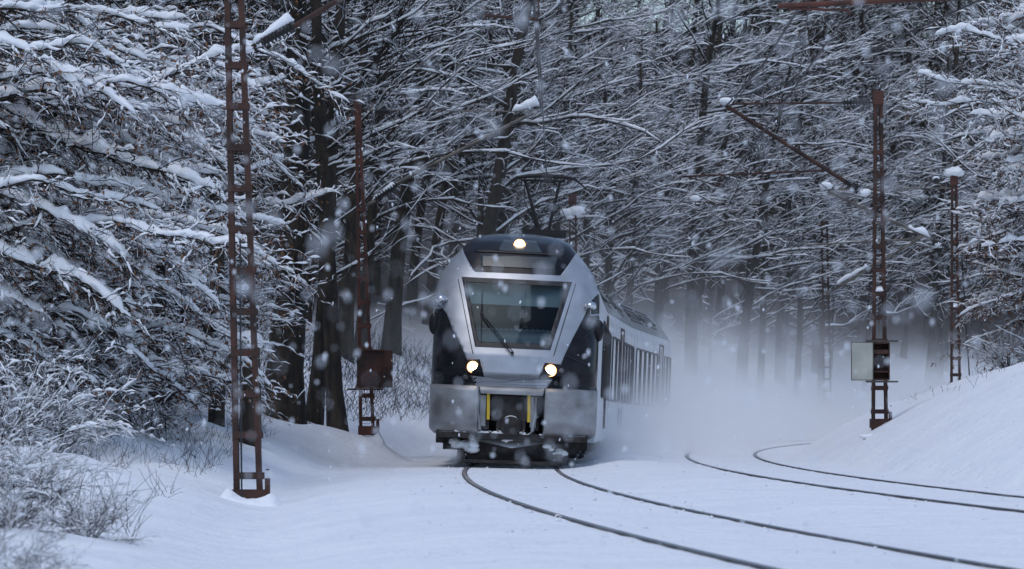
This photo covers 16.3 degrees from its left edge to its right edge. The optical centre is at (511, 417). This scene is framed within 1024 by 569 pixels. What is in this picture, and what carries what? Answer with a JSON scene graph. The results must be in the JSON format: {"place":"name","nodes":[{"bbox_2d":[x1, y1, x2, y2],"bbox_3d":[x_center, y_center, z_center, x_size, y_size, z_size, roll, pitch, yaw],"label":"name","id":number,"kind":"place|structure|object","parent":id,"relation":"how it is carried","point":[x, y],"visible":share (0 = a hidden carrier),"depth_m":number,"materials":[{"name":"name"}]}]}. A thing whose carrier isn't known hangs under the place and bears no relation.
{"place":"outdoors","nodes":[
{"label":"outdoors","id":0,"kind":"place"},
{"bbox_2d":[0,25,1023,568],"bbox_3d":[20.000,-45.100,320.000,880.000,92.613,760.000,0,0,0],"label":"ground","id":1,"kind":"structure","parent":0,"point":[306,457],"depth_m":47.06,"materials":[{"name":"snow"}]},
{"bbox_2d":[0,496,75,568],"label":"shrub","id":2,"kind":"object","parent":1,"relation":"on","point":[30,558],"visible":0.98,"depth_m":19.98,"materials":[{"name":"white plant"}]},
{"bbox_2d":[0,467,80,533],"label":"shrub","id":3,"kind":"object","parent":1,"relation":"on","point":[13,503],"visible":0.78,"depth_m":26.05,"materials":[{"name":"white plant"}]},
{"bbox_2d":[0,400,108,495],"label":"shrub","id":4,"kind":"object","parent":1,"relation":"on","point":[71,464],"visible":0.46,"depth_m":37.09,"materials":[{"name":"white plant"}]},
{"bbox_2d":[0,359,130,505],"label":"shrub","id":5,"kind":"object","parent":1,"relation":"on","point":[21,471],"visible":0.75,"depth_m":34.08,"materials":[{"name":"black plant"}]},
{"bbox_2d":[0,291,140,452],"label":"shrub","id":6,"kind":"object","parent":1,"relation":"on","point":[62,389],"visible":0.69,"depth_m":46.23,"materials":[{"name":"black plant"}]},
{"bbox_2d":[0,325,174,461],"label":"shrub","id":7,"kind":"object","parent":1,"relation":"on","point":[99,417],"visible":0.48,"depth_m":49.66,"materials":[{"name":"black plant"}]},
{"bbox_2d":[34,468,161,545],"bbox_3d":[-3.199,0.725,27.116,1.046,0.733,1.095,0,0,12],"label":"shrub","id":8,"kind":"object","parent":1,"relation":"on","point":[68,519],"visible":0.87,"depth_m":27.04,"materials":[{"name":"black plant"}]},
{"bbox_2d":[88,361,223,439],"bbox_3d":[-5.678,-0.290,57.090,2.464,1.650,2.354,0,0,-13],"label":"shrub","id":9,"kind":"object","parent":1,"relation":"on","point":[170,416],"visible":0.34,"depth_m":57.06,"materials":[{"name":"white plant"}]},
{"bbox_2d":[0,0,316,361],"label":"beech tree","id":10,"kind":"object","parent":1,"relation":"on","point":[41,82],"visible":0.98,"depth_m":51.15,"materials":[{"name":"brown plant"}]},
{"bbox_2d":[7,0,324,384],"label":"beech tree","id":11,"kind":"object","parent":1,"relation":"on","point":[205,36],"visible":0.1,"depth_m":62.34,"materials":[{"name":"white plant"}]},
{"bbox_2d":[0,164,342,442],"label":"beech tree","id":12,"kind":"object","parent":1,"relation":"on","point":[77,313],"visible":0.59,"depth_m":54.62,"materials":[{"name":"brown plant"}]},
{"bbox_2d":[0,0,375,384],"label":"beech tree","id":13,"kind":"object","parent":1,"relation":"on","point":[165,14],"visible":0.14,"depth_m":59.15,"materials":[{"name":"brown plant"}]},
{"bbox_2d":[207,135,226,426],"bbox_3d":[-5.128,-2.267,62.004,0.347,5.368,0.350,0,0,0],"label":"tree","id":14,"kind":"object","parent":1,"relation":"on","point":[220,420],"visible":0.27,"depth_m":61.89,"materials":[{"name":"brown plant"}]},
{"bbox_2d":[103,156,351,426],"bbox_3d":[-5.313,-2.477,63.589,4.754,5.421,9.521,0,0,0],"label":"beech tree","id":15,"kind":"object","parent":1,"relation":"on","point":[264,307],"visible":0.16,"depth_m":62.02,"materials":[{"name":"white plant"}]},
{"bbox_2d":[237,330,262,447],"bbox_3d":[-4.255,-0.344,58.005,0.437,2.162,0.440,0,0,0],"label":"tree stump","id":16,"kind":"object","parent":1,"relation":"on","point":[247,419],"visible":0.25,"depth_m":57.84,"materials":[{"name":"wood"}]},
{"bbox_2d":[220,488,281,506],"bbox_3d":[-3.260,1.192,44.300,0.896,0.645,0.784,0,0,0],"label":"mast foundation","id":17,"kind":"object","parent":1,"relation":"on","point":[270,500],"visible":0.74,"depth_m":44.07,"materials":[{"name":"concrete"}]},
{"bbox_2d":[224,0,269,498],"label":"catenary mast","id":18,"kind":"object","parent":17,"relation":"on","point":[258,475],"visible":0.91,"depth_m":44.52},
{"bbox_2d":[238,0,342,53],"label":"cantilever bracket","id":19,"kind":"object","parent":18,"relation":"attached to","point":[284,20],"visible":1,"depth_m":44.57,"materials":[{"name":"rusty painted metal"},{"name":"snow"},{"name":"ceramic"}]},
{"bbox_2d":[197,123,347,332],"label":"beech tree","id":20,"kind":"object","parent":1,"relation":"on","point":[306,253],"visible":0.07,"depth_m":101.94,"materials":[{"name":"brown plant"}]},
{"bbox_2d":[149,0,422,355],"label":"beech tree","id":21,"kind":"object","parent":1,"relation":"on","point":[309,26],"visible":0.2,"depth_m":83.41,"materials":[{"name":"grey plant"}]},
{"bbox_2d":[198,0,459,424],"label":"beech tree","id":22,"kind":"object","parent":1,"relation":"on","point":[293,373],"visible":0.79,"depth_m":74.67,"materials":[{"name":"brown plant"}]},
{"bbox_2d":[203,0,472,431],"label":"beech tree","id":23,"kind":"object","parent":1,"relation":"on","point":[336,415],"visible":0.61,"depth_m":74.26,"materials":[{"name":"brown plant"}]},
{"bbox_2d":[258,101,418,324],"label":"beech tree","id":24,"kind":"object","parent":1,"relation":"on","point":[339,264],"visible":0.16,"depth_m":119.49,"materials":[{"name":"brown plant"}]},
{"bbox_2d":[302,0,411,318],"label":"beech tree","id":25,"kind":"object","parent":1,"relation":"on","point":[315,223],"visible":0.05,"depth_m":122.83,"materials":[{"name":"brown plant"}]},
{"bbox_2d":[362,432,383,443],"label":"mast foundation","id":26,"kind":"object","parent":1,"relation":"on","point":[378,437],"visible":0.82,"depth_m":68.79,"materials":[{"name":"concrete"}]},
{"bbox_2d":[354,100,378,435],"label":"catenary mast","id":27,"kind":"object","parent":26,"relation":"on","point":[366,430],"visible":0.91,"depth_m":68.92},
{"bbox_2d":[347,349,392,389],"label":"equipment box","id":28,"kind":"object","parent":27,"relation":"attached to","point":[378,363],"visible":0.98,"depth_m":68.55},
{"bbox_2d":[361,95,538,206],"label":"cantilever bracket","id":29,"kind":"object","parent":27,"relation":"attached to","point":[525,104],"visible":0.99,"depth_m":68.97,"materials":[{"name":"metal"}]},
{"bbox_2d":[280,0,521,424],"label":"beech tree","id":30,"kind":"object","parent":1,"relation":"on","point":[316,392],"visible":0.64,"depth_m":77.35,"materials":[{"name":"brown plant"}]},
{"bbox_2d":[268,0,533,357],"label":"beech tree","id":31,"kind":"object","parent":1,"relation":"on","point":[371,215],"visible":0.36,"depth_m":112.03,"materials":[{"name":"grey plant"}]},
{"bbox_2d":[259,0,553,296],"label":"beech tree","id":32,"kind":"object","parent":1,"relation":"on","point":[377,288],"visible":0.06,"depth_m":144.71,"materials":[{"name":"brown plant"}]},
{"bbox_2d":[309,0,526,256],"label":"beech tree","id":33,"kind":"object","parent":1,"relation":"on","point":[373,162],"visible":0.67,"depth_m":99.67,"materials":[{"name":"grey plant"}]},
{"bbox_2d":[221,0,618,363],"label":"beech tree","id":34,"kind":"object","parent":1,"relation":"on","point":[346,308],"visible":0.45,"depth_m":109.75,"materials":[{"name":"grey plant"}]},
{"bbox_2d":[275,1,612,355],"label":"beech tree","id":35,"kind":"object","parent":1,"relation":"on","point":[392,327],"visible":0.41,"depth_m":118.86,"materials":[{"name":"brown plant"}]},
{"bbox_2d":[398,0,513,303],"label":"beech tree","id":36,"kind":"object","parent":1,"relation":"on","point":[412,290],"visible":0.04,"depth_m":147.57,"materials":[{"name":"brown plant"}]},
{"bbox_2d":[422,0,564,325],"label":"beech tree","id":37,"kind":"object","parent":1,"relation":"on","point":[428,308],"visible":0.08,"depth_m":138.83,"materials":[{"name":"brown plant"}]},
{"bbox_2d":[354,0,645,333],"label":"beech tree","id":38,"kind":"object","parent":1,"relation":"on","point":[501,219],"visible":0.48,"depth_m":119.67,"materials":[{"name":"grey plant"}]},
{"bbox_2d":[352,0,653,280],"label":"beech tree","id":39,"kind":"object","parent":1,"relation":"on","point":[463,241],"visible":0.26,"depth_m":129.78,"materials":[{"name":"grey plant"}]},
{"bbox_2d":[0,323,1022,536],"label":"dry grass","id":40,"kind":"structure","parent":1,"relation":"on","point":[366,399],"depth_m":76.02,"materials":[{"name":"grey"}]},
{"bbox_2d":[332,0,742,235],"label":"beech tree","id":41,"kind":"object","parent":1,"relation":"on","point":[489,227],"visible":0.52,"depth_m":116.95,"materials":[{"name":"grey plant"}]},
{"bbox_2d":[385,0,690,284],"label":"beech tree","id":42,"kind":"object","parent":1,"relation":"on","point":[466,225],"visible":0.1,"depth_m":139.09,"materials":[{"name":"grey plant"}]},
{"bbox_2d":[388,0,697,233],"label":"beech tree","id":43,"kind":"object","parent":1,"relation":"on","point":[614,132],"visible":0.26,"depth_m":134.13,"materials":[{"name":"grey plant"}]},
{"bbox_2d":[438,0,663,238],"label":"beech tree","id":44,"kind":"object","parent":1,"relation":"on","point":[520,203],"visible":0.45,"depth_m":122.62,"materials":[{"name":"grey plant"}]},
{"bbox_2d":[430,6,725,304],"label":"beech tree","id":45,"kind":"object","parent":1,"relation":"on","point":[584,239],"visible":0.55,"depth_m":134.63,"materials":[{"name":"grey plant"}]},
{"bbox_2d":[468,0,712,273],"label":"beech tree","id":46,"kind":"object","parent":1,"relation":"on","point":[650,14],"visible":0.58,"depth_m":130.88,"materials":[{"name":"grey plant"}]},
{"bbox_2d":[462,437,803,568],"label":"rail","id":47,"kind":"object","parent":1,"relation":"on","point":[651,540],"visible":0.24,"depth_m":25.86,"materials":[{"name":"grey"}]},
{"bbox_2d":[429,174,671,466],"bbox_3d":[1.074,-2.070,83.678,4.176,5.887,46.575,0,0,4],"label":"train","id":48,"kind":"object","parent":47,"relation":"on","point":[491,374],"visible":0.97,"depth_m":61.57,"materials":[{"name":"silver metal"}]},
{"bbox_2d":[529,0,760,299],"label":"beech tree","id":49,"kind":"object","parent":1,"relation":"on","point":[641,178],"visible":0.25,"depth_m":149.60,"materials":[{"name":"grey plant"}]},
{"bbox_2d":[555,0,745,298],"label":"beech tree","id":50,"kind":"object","parent":1,"relation":"on","point":[608,286],"visible":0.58,"depth_m":137.78,"materials":[{"name":"grey plant"}]},
{"bbox_2d":[563,0,786,307],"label":"beech tree","id":51,"kind":"object","parent":1,"relation":"on","point":[630,288],"visible":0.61,"depth_m":145.51,"materials":[{"name":"grey plant"}]},
{"bbox_2d":[546,0,812,317],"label":"beech tree","id":52,"kind":"object","parent":1,"relation":"on","point":[694,11],"visible":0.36,"depth_m":158.63,"materials":[{"name":"grey plant"}]},
{"bbox_2d":[589,23,794,326],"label":"beech tree","id":53,"kind":"object","parent":1,"relation":"on","point":[660,290],"visible":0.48,"depth_m":153.99,"materials":[{"name":"grey plant"}]},
{"bbox_2d":[387,457,1020,568],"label":"snow clods","id":54,"kind":"object","parent":1,"relation":"on","point":[645,527],"visible":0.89,"depth_m":36.54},
{"bbox_2d":[618,18,793,329],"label":"beech tree","id":55,"kind":"object","parent":1,"relation":"on","point":[739,45],"visible":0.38,"depth_m":163.51,"materials":[{"name":"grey plant"}]},
{"bbox_2d":[665,195,775,369],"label":"beech tree","id":56,"kind":"object","parent":1,"relation":"on","point":[710,336],"visible":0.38,"depth_m":171.63,"materials":[{"name":"grey plant"}]},
{"bbox_2d":[642,0,808,347],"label":"beech tree","id":57,"kind":"object","parent":1,"relation":"on","point":[705,331],"visible":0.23,"depth_m":181.47,"materials":[{"name":"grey plant"}]},
{"bbox_2d":[606,0,858,405],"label":"beech tree","id":58,"kind":"object","parent":1,"relation":"on","point":[691,393],"visible":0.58,"depth_m":153.91,"materials":[{"name":"grey plant"}]},
{"bbox_2d":[627,1,841,368],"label":"beech tree","id":59,"kind":"object","parent":1,"relation":"on","point":[701,287],"visible":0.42,"depth_m":168.72,"materials":[{"name":"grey plant"}]},
{"bbox_2d":[679,0,841,342],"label":"beech tree","id":60,"kind":"object","parent":1,"relation":"on","point":[720,294],"visible":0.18,"depth_m":184.40,"materials":[{"name":"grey plant"}]},
{"bbox_2d":[708,0,837,337],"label":"beech tree","id":61,"kind":"object","parent":1,"relation":"on","point":[741,287],"visible":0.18,"depth_m":189.27,"materials":[{"name":"grey plant"}]},
{"bbox_2d":[708,61,854,387],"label":"beech tree","id":62,"kind":"object","parent":1,"relation":"on","point":[772,223],"visible":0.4,"depth_m":171.05,"materials":[{"name":"grey plant"}]},
{"bbox_2d":[669,15,896,404],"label":"beech tree","id":63,"kind":"object","parent":1,"relation":"on","point":[741,364],"visible":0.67,"depth_m":163.98,"materials":[{"name":"grey plant"}]},
{"bbox_2d":[554,438,1018,568],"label":"rail","id":64,"kind":"object","parent":1,"relation":"on","point":[938,557],"visible":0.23,"depth_m":26.72,"materials":[{"name":"grey"}]},
{"bbox_2d":[717,67,872,403],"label":"beech tree","id":65,"kind":"object","parent":1,"relation":"on","point":[759,396],"visible":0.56,"depth_m":168.82,"materials":[{"name":"grey plant"}]},
{"bbox_2d":[733,63,873,369],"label":"beech tree","id":66,"kind":"object","parent":1,"relation":"on","point":[787,318],"visible":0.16,"depth_m":185.41,"materials":[{"name":"brown plant"}]},
{"bbox_2d":[713,97,906,374],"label":"beech tree","id":67,"kind":"object","parent":1,"relation":"on","point":[814,363],"visible":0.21,"depth_m":189.64,"materials":[{"name":"brown plant"}]},
{"bbox_2d":[699,76,926,400],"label":"beech tree","id":68,"kind":"object","parent":1,"relation":"on","point":[820,377],"visible":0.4,"depth_m":181.52,"materials":[{"name":"brown plant"}]},
{"bbox_2d":[723,33,910,387],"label":"beech tree","id":69,"kind":"object","parent":1,"relation":"on","point":[779,376],"visible":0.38,"depth_m":176.48,"materials":[{"name":"brown plant"}]},
{"bbox_2d":[820,221,831,419],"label":"catenary mast","id":70,"kind":"object","parent":1,"relation":"on","point":[823,320],"visible":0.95,"depth_m":164.92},
{"bbox_2d":[757,96,902,406],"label":"beech tree","id":71,"kind":"object","parent":1,"relation":"on","point":[796,396],"visible":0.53,"depth_m":174.61,"materials":[{"name":"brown plant"}]},
{"bbox_2d":[776,1,891,305],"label":"beech tree","id":72,"kind":"object","parent":1,"relation":"on","point":[835,20],"visible":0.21,"depth_m":216.66,"materials":[{"name":"brown plant"}]},
{"bbox_2d":[759,0,919,290],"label":"beech tree","id":73,"kind":"object","parent":1,"relation":"on","point":[827,33],"visible":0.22,"depth_m":226.00,"materials":[{"name":"brown plant"}]},
{"bbox_2d":[788,182,893,377],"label":"beech tree","id":74,"kind":"object","parent":1,"relation":"on","point":[832,338],"visible":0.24,"depth_m":190.95,"materials":[{"name":"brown plant"}]},
{"bbox_2d":[790,0,903,344],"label":"beech tree","id":75,"kind":"object","parent":1,"relation":"on","point":[814,21],"visible":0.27,"depth_m":204.76,"materials":[{"name":"brown plant"}]},
{"bbox_2d":[685,439,1023,512],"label":"rail","id":76,"kind":"object","parent":1,"relation":"on","point":[915,498],"visible":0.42,"depth_m":39.68,"materials":[{"name":"grey"}]},
{"bbox_2d":[797,7,922,322],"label":"beech tree","id":77,"kind":"object","parent":1,"relation":"on","point":[840,74],"visible":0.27,"depth_m":197.99,"materials":[{"name":"brown plant"}]},
{"bbox_2d":[768,0,966,301],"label":"beech tree","id":78,"kind":"object","parent":1,"relation":"on","point":[896,50],"visible":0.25,"depth_m":228.15,"materials":[{"name":"brown plant"}]},
{"bbox_2d":[750,45,993,391],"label":"beech tree","id":79,"kind":"object","parent":1,"relation":"on","point":[879,310],"visible":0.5,"depth_m":194.33,"materials":[{"name":"brown plant"}]},
{"bbox_2d":[811,3,937,310],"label":"beech tree","id":80,"kind":"object","parent":1,"relation":"on","point":[883,34],"visible":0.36,"depth_m":222.04,"materials":[{"name":"brown plant"}]},
{"bbox_2d":[809,3,950,285],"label":"beech tree","id":81,"kind":"object","parent":1,"relation":"on","point":[858,70],"visible":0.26,"depth_m":236.38,"materials":[{"name":"brown plant"}]},
{"bbox_2d":[869,91,891,429],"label":"catenary mast","id":82,"kind":"object","parent":1,"relation":"on","point":[877,103],"visible":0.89,"depth_m":68.92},
{"bbox_2d":[683,97,873,196],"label":"cantilever bracket","id":83,"kind":"object","parent":82,"relation":"attached to","point":[864,192],"visible":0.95,"depth_m":68.98,"materials":[{"name":"steel"},{"name":"snow"}]},
{"bbox_2d":[851,340,897,382],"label":"equipment cabinet","id":84,"kind":"object","parent":82,"relation":"attached to","point":[867,355],"visible":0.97,"depth_m":68.45,"materials":[{"name":"metal"}]},
{"bbox_2d":[753,443,1023,497],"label":"rail","id":85,"kind":"object","parent":1,"relation":"on","point":[764,460],"visible":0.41,"depth_m":48.23,"materials":[{"name":"grey"}]},
{"bbox_2d":[830,90,966,338],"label":"beech tree","id":86,"kind":"object","parent":1,"relation":"on","point":[887,210],"visible":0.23,"depth_m":208.19,"materials":[{"name":"brown plant"}]},
{"bbox_2d":[827,73,972,394],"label":"beech tree","id":87,"kind":"object","parent":1,"relation":"on","point":[865,385],"visible":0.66,"depth_m":190.92,"materials":[{"name":"brown plant"}]},
{"bbox_2d":[850,0,994,266],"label":"beech tree","id":88,"kind":"object","parent":1,"relation":"on","point":[927,43],"visible":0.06,"depth_m":255.01,"materials":[{"name":"brown plant"}]},
{"bbox_2d":[867,0,977,230],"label":"beech tree","id":89,"kind":"object","parent":1,"relation":"on","point":[899,55],"visible":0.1,"depth_m":268.42,"materials":[{"name":"brown plant"}]},
{"bbox_2d":[891,47,971,358],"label":"beech tree","id":90,"kind":"object","parent":1,"relation":"on","point":[904,349],"visible":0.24,"depth_m":211.05,"materials":[{"name":"brown plant"}]},
{"bbox_2d":[889,0,981,286],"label":"beech tree","id":91,"kind":"object","parent":1,"relation":"on","point":[930,65],"visible":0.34,"depth_m":242.12,"materials":[{"name":"brown plant"}]},
{"bbox_2d":[858,15,1017,392],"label":"beech tree","id":92,"kind":"object","parent":1,"relation":"on","point":[929,369],"visible":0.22,"depth_m":198.35,"materials":[{"name":"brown plant"}]},
{"bbox_2d":[886,106,1003,386],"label":"beech tree","id":93,"kind":"object","parent":1,"relation":"on","point":[940,364],"visible":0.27,"depth_m":199.51,"materials":[{"name":"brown plant"}]},
{"bbox_2d":[896,73,1010,387],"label":"beech tree","id":94,"kind":"object","parent":1,"relation":"on","point":[943,252],"visible":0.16,"depth_m":203.30,"materials":[{"name":"brown plant"}]},
{"bbox_2d":[885,0,1023,238],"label":"beech tree","id":95,"kind":"object","parent":1,"relation":"on","point":[956,136],"visible":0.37,"depth_m":121.07,"materials":[{"name":"brown plant"}]},
{"bbox_2d":[888,0,1023,285],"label":"beech tree","id":96,"kind":"object","parent":1,"relation":"on","point":[1001,129],"visible":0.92,"depth_m":74.00,"materials":[{"name":"white plant"}]},
{"bbox_2d":[950,175,961,382],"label":"catenary mast","id":97,"kind":"object","parent":1,"relation":"on","point":[953,180],"visible":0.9,"depth_m":96.92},
{"bbox_2d":[806,167,964,248],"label":"cantilever bracket","id":98,"kind":"object","parent":97,"relation":"attached to","point":[948,172],"visible":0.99,"depth_m":96.97,"materials":[{"name":"metal"}]},
{"bbox_2d":[917,65,995,372],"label":"beech tree","id":99,"kind":"object","parent":1,"relation":"on","point":[946,363],"visible":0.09,"depth_m":213.91,"materials":[{"name":"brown plant"}]},
{"bbox_2d":[898,0,1015,337],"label":"beech tree","id":100,"kind":"object","parent":1,"relation":"on","point":[925,331],"visible":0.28,"depth_m":224.01,"materials":[{"name":"brown plant"}]},
{"bbox_2d":[906,0,1023,234],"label":"beech tree","id":101,"kind":"object","parent":1,"relation":"on","point":[1005,52],"visible":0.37,"depth_m":101.05,"materials":[{"name":"brown plant"}]},
{"bbox_2d":[911,18,1023,298],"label":"beech tree","id":102,"kind":"object","parent":1,"relation":"on","point":[972,276],"visible":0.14,"depth_m":129.19,"materials":[{"name":"brown plant"}]},
{"bbox_2d":[931,185,1023,368],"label":"beech tree","id":103,"kind":"object","parent":1,"relation":"on","point":[1000,298],"visible":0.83,"depth_m":78.77,"materials":[{"name":"brown plant"}]},
{"bbox_2d":[943,320,1023,372],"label":"bush","id":104,"kind":"object","parent":1,"relation":"on","point":[1000,362],"visible":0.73,"depth_m":80.03,"materials":[{"name":"brown plant"}]},
{"bbox_2d":[0,0,1023,568],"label":"falling snow","id":105,"kind":"structure","parent":0,"point":[544,270],"depth_m":6.97,"materials":[{"name":"snow"}]},
{"bbox_2d":[665,0,981,102],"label":"overhead wire","id":106,"kind":"object","parent":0,"point":[838,62],"visible":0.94,"depth_m":62.00,"materials":[{"name":"grey"}]},
{"bbox_2d":[778,0,951,14],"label":"cantilever bracket","id":107,"kind":"object","parent":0,"point":[795,6],"visible":1,"depth_m":44.97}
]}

